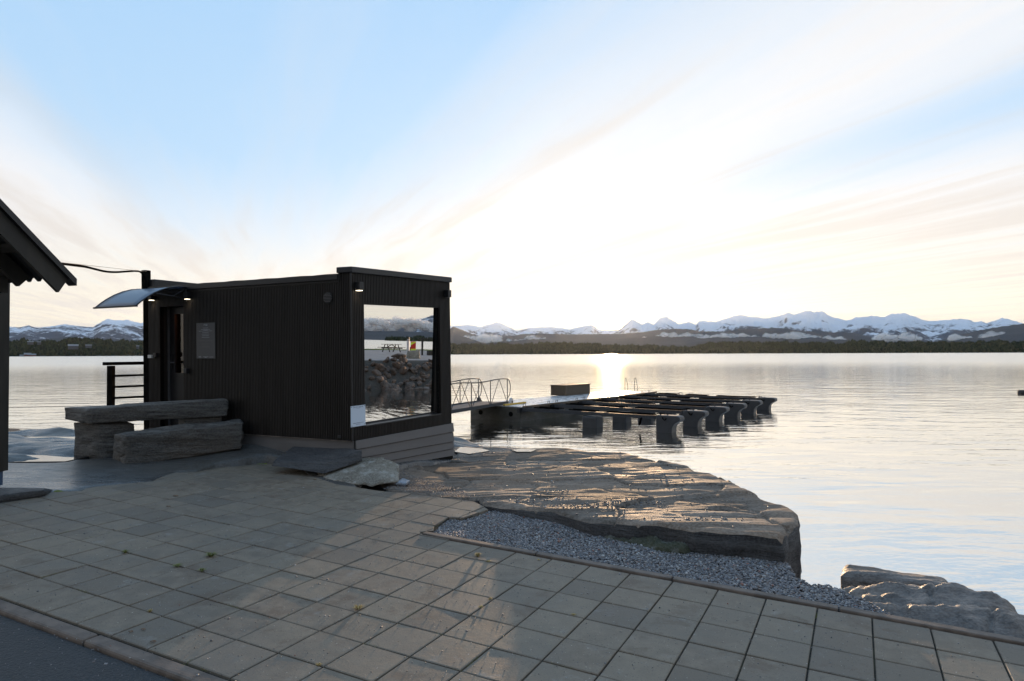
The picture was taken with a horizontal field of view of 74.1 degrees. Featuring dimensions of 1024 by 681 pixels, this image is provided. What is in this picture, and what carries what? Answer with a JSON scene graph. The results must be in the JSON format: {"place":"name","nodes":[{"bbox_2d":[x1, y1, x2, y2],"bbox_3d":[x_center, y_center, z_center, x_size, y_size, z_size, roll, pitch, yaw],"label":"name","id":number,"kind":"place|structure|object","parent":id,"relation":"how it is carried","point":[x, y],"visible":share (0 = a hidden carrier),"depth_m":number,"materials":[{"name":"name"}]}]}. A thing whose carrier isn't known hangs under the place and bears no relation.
{"place":"outdoors","nodes":[
{"label":"outdoors","id":0,"kind":"place"},
{"bbox_2d":[9,319,142,340],"bbox_3d":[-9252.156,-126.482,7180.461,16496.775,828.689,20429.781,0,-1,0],"label":"snowy mountains","id":1,"kind":"structure","parent":0,"point":[118,329],"depth_m":10293.34,"materials":[{"name":"white snow"}]},
{"bbox_2d":[29,337,142,341],"bbox_3d":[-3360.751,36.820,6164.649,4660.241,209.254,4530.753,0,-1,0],"label":"foothills","id":2,"kind":"structure","parent":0,"point":[58,339],"depth_m":5897.58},
{"bbox_2d":[0,615,173,680],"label":"road","id":3,"kind":"structure","parent":0,"point":[73,661],"depth_m":3.35,"materials":[{"name":"grey asphalt"}]},
{"bbox_2d":[9,428,435,490],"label":"ground","id":4,"kind":"structure","parent":0,"point":[363,486],"depth_m":7.73,"materials":[{"name":"stone"}]},
{"bbox_2d":[0,599,226,680],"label":"kerb","id":5,"kind":"structure","parent":4,"relation":"on","point":[163,667],"depth_m":3.49,"materials":[{"name":"concrete"}]},
{"bbox_2d":[375,446,801,578],"bbox_3d":[0.436,2.444,8.281,6.465,1.827,3.668,-1,-1,38],"label":"rock terrace","id":6,"kind":"object","parent":4,"relation":"on","point":[761,531],"visible":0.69,"depth_m":6.75,"materials":[{"name":"stone"}]},
{"bbox_2d":[395,478,409,484],"bbox_3d":[-1.225,1.590,7.648,0.131,0.050,0.220,0,-1,6],"label":"moss","id":7,"kind":"object","parent":6,"relation":"on","point":[402,481],"visible":0.91,"depth_m":7.56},
{"bbox_2d":[383,469,470,497],"bbox_3d":[-1.091,1.591,7.455,0.703,0.059,1.678,1,-1,-39],"label":"grit","id":8,"kind":"object","parent":6,"relation":"on","point":[426,486],"visible":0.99,"depth_m":7.34,"materials":[{"name":"grey gravel"}]},
{"bbox_2d":[454,447,488,454],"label":"puddle","id":9,"kind":"object","parent":6,"relation":"on","point":[467,450],"visible":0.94,"depth_m":10.24,"materials":[{"name":"white liquid"}]},
{"bbox_2d":[512,449,536,452],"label":"puddle","id":10,"kind":"object","parent":6,"relation":"on","point":[523,450],"visible":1,"depth_m":9.95,"materials":[{"name":"white liquid"}]},
{"bbox_2d":[402,447,768,526],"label":"loose pebbles","id":11,"kind":"object","parent":6,"relation":"on","point":[596,502],"visible":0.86,"depth_m":6.45,"materials":[{"name":"grey stone"}]},
{"bbox_2d":[604,535,690,555],"bbox_3d":[0.635,1.710,6.178,2.247,0.212,0.538,-1,-1,40],"label":"mortar footing","id":12,"kind":"object","parent":4,"relation":"on","point":[656,543],"visible":0.18,"depth_m":5.44,"materials":[{"name":"grey concrete"}]},
{"bbox_2d":[420,510,890,614],"bbox_3d":[1.461,1.754,5.220,4.497,0.279,1.277,-1,-1,26],"label":"gravel bed","id":13,"kind":"object","parent":4,"relation":"on","point":[660,569],"visible":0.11,"depth_m":5.11,"materials":[{"name":"grey gravel"}]},
{"bbox_2d":[422,532,1023,645],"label":"garden edging","id":14,"kind":"object","parent":4,"relation":"on","point":[992,637],"visible":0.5,"depth_m":4.43,"materials":[{"name":"metal"}]},
{"bbox_2d":[840,564,947,588],"bbox_3d":[3.004,2.332,5.261,0.938,1.065,0.688,-1,-1,16],"label":"shore rock","id":15,"kind":"object","parent":4,"relation":"on","point":[855,576],"visible":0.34,"depth_m":5.26,"materials":[{"name":"grey stone"}]},
{"bbox_2d":[839,581,1023,638],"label":"shore rock","id":16,"kind":"object","parent":4,"relation":"on","point":[955,604],"visible":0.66,"depth_m":4.38,"materials":[{"name":"grey stone"}]},
{"bbox_2d":[0,427,514,503],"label":"bedrock","id":17,"kind":"structure","parent":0,"point":[77,475],"depth_m":8.11,"materials":[{"name":"grey stone"}]},
{"bbox_2d":[0,199,76,484],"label":"shelter","id":18,"kind":"object","parent":17,"relation":"on","point":[27,254],"visible":1,"depth_m":6.43,"materials":[{"name":"black wood"}]},
{"bbox_2d":[8,452,88,462],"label":"puddle","id":19,"kind":"object","parent":17,"relation":"on","point":[44,458],"visible":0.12,"depth_m":8.50,"materials":[{"name":"white liquid"}]},
{"bbox_2d":[102,361,143,405],"bbox_3d":[-5.495,1.010,9.686,0.101,1.414,0.646,-1,-1,29],"label":"railing","id":20,"kind":"object","parent":17,"relation":"on","point":[111,386],"visible":0.59,"depth_m":9.49,"materials":[{"name":"black metal"}]},
{"bbox_2d":[65,398,228,458],"bbox_3d":[-4.762,1.167,8.781,2.185,0.812,0.416,0,-1,-5],"label":"stone table","id":21,"kind":"object","parent":17,"relation":"on","point":[96,428],"visible":0.73,"depth_m":8.67,"materials":[{"name":"grey stone"}]},
{"bbox_2d":[112,419,243,463],"bbox_3d":[-4.193,1.271,8.524,1.563,0.510,0.414,0,-1,-16],"label":"stone bench","id":22,"kind":"object","parent":17,"relation":"on","point":[178,441],"visible":0.99,"depth_m":8.38,"materials":[{"name":"grey stone"}]},
{"bbox_2d":[141,266,453,462],"bbox_3d":[-3.067,0.425,9.700,4.052,2.875,1.968,-1,-1,26],"label":"cabin","id":23,"kind":"object","parent":17,"relation":"on","point":[298,361],"visible":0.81,"depth_m":8.78,"materials":[{"name":"black wood"}]},
{"bbox_2d":[61,262,136,270],"bbox_3d":[-4.823,-0.873,8.104,0.044,0.280,3.068,0,-1,-14],"label":"stay wire","id":24,"kind":"object","parent":23,"relation":"attached to","point":[98,266],"visible":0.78,"depth_m":7.78,"materials":[{"name":"metal"}]},
{"bbox_2d":[62,263,146,288],"bbox_3d":[-4.845,-0.857,8.095,0.107,0.284,3.059,0,-1,-14],"label":"power cable","id":25,"kind":"object","parent":23,"relation":"attached to","point":[88,267],"visible":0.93,"depth_m":8.19,"materials":[{"name":"black rubber"}]},
{"bbox_2d":[93,286,186,308],"bbox_3d":[-5.010,-0.582,9.184,0.870,0.324,0.781,-1,-1,26],"label":"door canopy","id":26,"kind":"object","parent":23,"relation":"attached to","point":[132,298],"visible":0.99,"depth_m":9.02,"materials":[{"name":"blue"}]},
{"bbox_2d":[148,296,154,300],"bbox_3d":[-5.112,-0.600,9.624,0.071,0.064,0.070,-1,-1,26],"label":"wall lamp","id":27,"kind":"object","parent":23,"relation":"attached to","point":[151,298],"visible":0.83,"depth_m":9.60,"materials":[{"name":"black metal"}]},
{"bbox_2d":[167,307,183,425],"bbox_3d":[-4.576,0.365,9.554,0.816,1.739,0.104,-1,-1,26],"label":"door","id":28,"kind":"structure","parent":23,"relation":"in","point":[175,380],"depth_m":9.69,"materials":[{"name":"black wood"}]},
{"bbox_2d":[183,368,188,372],"bbox_3d":[-4.467,0.415,9.310,0.057,0.066,0.050,-1,-1,26],"label":"card reader","id":29,"kind":"object","parent":23,"relation":"attached to","point":[185,370],"visible":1,"depth_m":9.29,"materials":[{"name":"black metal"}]},
{"bbox_2d":[183,292,190,299],"bbox_3d":[-4.452,-0.611,9.303,0.071,0.094,0.070,-1,-1,26],"label":"wall lamp","id":30,"kind":"object","parent":23,"relation":"attached to","point":[187,295],"visible":1,"depth_m":9.28,"materials":[{"name":"black metal"}]},
{"bbox_2d":[196,322,215,358],"bbox_3d":[-4.139,0.002,9.178,0.362,0.483,0.010,-1,-1,26],"label":"info sign","id":31,"kind":"object","parent":23,"relation":"attached to","point":[205,333],"visible":1,"depth_m":9.17,"materials":[{"name":"grey metal"}]},
{"bbox_2d":[323,292,332,303],"bbox_3d":[-2.240,-0.519,8.252,0.140,0.140,0.021,-1,-1,26],"label":"vent grille","id":32,"kind":"object","parent":23,"relation":"attached to","point":[327,297],"visible":1,"depth_m":8.25,"materials":[{"name":"black metal"}]},
{"bbox_2d":[351,405,365,426],"bbox_3d":[-1.845,0.904,8.143,0.009,0.254,0.240,-1,-1,33],"label":"booking sign","id":33,"kind":"object","parent":23,"relation":"attached to","point":[358,417],"visible":1,"depth_m":8.14,"materials":[{"name":"white"}]},
{"bbox_2d":[354,282,363,290],"bbox_3d":[-1.838,-0.651,8.165,0.086,0.106,0.076,-1,-1,33],"label":"wall lamp","id":34,"kind":"object","parent":23,"relation":"attached to","point":[359,286],"visible":1,"depth_m":8.14,"materials":[{"name":"black metal"}]},
{"bbox_2d":[364,305,440,426],"bbox_3d":[-1.436,0.285,8.901,0.113,1.548,1.493,-1,-1,33],"label":"window","id":35,"kind":"structure","parent":23,"relation":"in","point":[400,343],"depth_m":8.90,"materials":[{"name":"clear glass"}]},
{"bbox_2d":[444,290,450,297],"bbox_3d":[-0.913,-0.661,9.603,0.086,0.106,0.076,-1,-1,33],"label":"wall lamp","id":36,"kind":"object","parent":23,"relation":"attached to","point":[447,293],"visible":1,"depth_m":9.57,"materials":[{"name":"black metal"}]},
{"bbox_2d":[272,447,361,473],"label":"slate slab","id":37,"kind":"structure","parent":17,"relation":"on","point":[319,460],"depth_m":7.93,"materials":[{"name":"grey stone"}]},
{"bbox_2d":[318,457,398,485],"bbox_3d":[-1.755,1.486,7.808,1.099,0.213,0.675,-1,-1,28],"label":"boulder","id":38,"kind":"object","parent":17,"relation":"on","point":[372,471],"visible":0.97,"depth_m":7.68,"materials":[{"name":"grey stone"}]},
{"bbox_2d":[0,464,1023,680],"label":"paving","id":39,"kind":"structure","parent":0,"point":[312,635],"depth_m":4.13,"materials":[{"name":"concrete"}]},
{"bbox_2d":[0,487,51,502],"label":"slate slab","id":40,"kind":"structure","parent":39,"relation":"on","point":[10,494],"depth_m":6.45,"materials":[{"name":"grey stone"}]},
{"bbox_2d":[204,552,216,556],"bbox_3d":[-2.183,1.548,4.913,0.120,0.028,0.125,0,-1,0],"label":"grass tuft","id":41,"kind":"object","parent":39,"relation":"on","point":[210,554],"visible":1,"depth_m":4.91,"materials":[{"name":"green plant"}]},
{"bbox_2d":[1,487,816,671],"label":"joint weeds","id":42,"kind":"object","parent":39,"relation":"on","point":[363,579],"visible":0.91,"depth_m":4.01,"materials":[{"name":"green plant"}]},
{"bbox_2d":[0,482,1023,680],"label":"grit","id":43,"kind":"object","parent":39,"relation":"on","point":[348,591],"visible":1,"depth_m":4.26,"materials":[{"name":"grey gravel"}]},
{"bbox_2d":[0,0,1023,329],"label":"sky","id":44,"kind":"structure","parent":0,"point":[567,164],"materials":[{"name":"white"}]},
{"bbox_2d":[9,353,1023,614],"bbox_3d":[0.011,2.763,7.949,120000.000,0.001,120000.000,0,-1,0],"label":"water","id":45,"kind":"structure","parent":0,"point":[913,463],"depth_m":22.21,"materials":[{"name":"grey liquid"}]},
{"bbox_2d":[471,390,656,421],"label":"floating pier","id":46,"kind":"structure","parent":45,"relation":"on","point":[504,413],"depth_m":27.46,"materials":[{"name":"concrete"}]},
{"bbox_2d":[451,378,512,413],"bbox_3d":[-3.151,1.912,21.117,1.496,1.229,14.052,-1,-1,21],"label":"gangway","id":47,"kind":"object","parent":46,"relation":"on","point":[479,403],"visible":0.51,"depth_m":25.54,"materials":[{"name":"metal"}]},
{"bbox_2d":[503,402,525,405],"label":"timber beam","id":48,"kind":"structure","parent":46,"relation":"on","point":[513,403],"depth_m":26.84,"materials":[{"name":"orange paint"}]},
{"bbox_2d":[550,383,590,395],"bbox_3d":[2.898,2.405,33.483,0.940,0.506,2.330,-1,-1,37],"label":"storage chest","id":49,"kind":"object","parent":46,"relation":"on","point":[568,389],"visible":1,"depth_m":32.81,"materials":[{"name":"black"}]},
{"bbox_2d":[550,403,708,426],"bbox_3d":[4.367,3.010,25.898,6.436,1.160,0.850,-1,-1,37],"label":"mooring finger","id":50,"kind":"object","parent":46,"relation":"attached to","point":[693,418],"visible":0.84,"depth_m":25.22},
{"bbox_2d":[578,400,729,421],"bbox_3d":[5.660,3.038,27.640,6.436,1.160,0.850,-1,-1,37],"label":"mooring finger","id":51,"kind":"object","parent":46,"relation":"attached to","point":[716,413],"visible":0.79,"depth_m":26.79},
{"bbox_2d":[601,397,746,416],"bbox_3d":[6.912,3.066,29.326,6.436,1.160,0.850,-1,-1,37],"label":"mooring finger","id":52,"kind":"object","parent":46,"relation":"attached to","point":[736,409],"visible":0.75,"depth_m":28.40},
{"bbox_2d":[624,394,762,413],"bbox_3d":[8.163,3.094,31.012,6.436,1.160,0.850,-1,-1,37],"label":"mooring finger","id":53,"kind":"object","parent":46,"relation":"attached to","point":[752,406],"visible":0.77,"depth_m":30.13},
{"bbox_2d":[643,392,776,409],"bbox_3d":[9.475,3.122,32.779,6.436,1.160,0.850,-1,-1,37],"label":"mooring finger","id":54,"kind":"object","parent":46,"relation":"attached to","point":[768,402],"visible":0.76,"depth_m":31.83},
{"bbox_2d":[517,406,683,432],"bbox_3d":[3.010,2.980,24.073,6.445,1.160,0.851,-1,-1,37],"label":"mooring finger","id":55,"kind":"object","parent":45,"relation":"in","point":[666,423],"visible":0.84,"depth_m":23.64},
{"bbox_2d":[9,337,1023,355],"bbox_3d":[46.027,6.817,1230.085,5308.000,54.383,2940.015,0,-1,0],"label":"wooded shore","id":56,"kind":"structure","parent":0,"point":[519,350],"depth_m":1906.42,"materials":[{"name":"plant"}]},
{"bbox_2d":[68,344,78,348],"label":"barn","id":57,"kind":"structure","parent":56,"relation":"on","point":[72,346],"depth_m":1868.48,"materials":[{"name":"grey"}]},
{"bbox_2d":[464,331,1003,342],"bbox_3d":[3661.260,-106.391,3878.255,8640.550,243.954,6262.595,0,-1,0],"label":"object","id":58,"kind":"structure","parent":0,"point":[484,338],"depth_m":6332.70,"materials":[{"name":"white"}]},
{"bbox_2d":[450,311,1022,341],"bbox_3d":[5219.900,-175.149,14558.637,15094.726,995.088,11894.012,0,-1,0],"label":"snowy mountains","id":59,"kind":"structure","parent":0,"point":[898,324],"depth_m":14205.50,"materials":[{"name":"white snow"}]},
{"bbox_2d":[450,323,1023,346],"bbox_3d":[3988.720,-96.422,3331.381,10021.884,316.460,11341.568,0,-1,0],"label":"foothills","id":60,"kind":"structure","parent":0,"point":[1010,334],"depth_m":6559.63,"materials":[{"name":"grey stone"}]}
]}

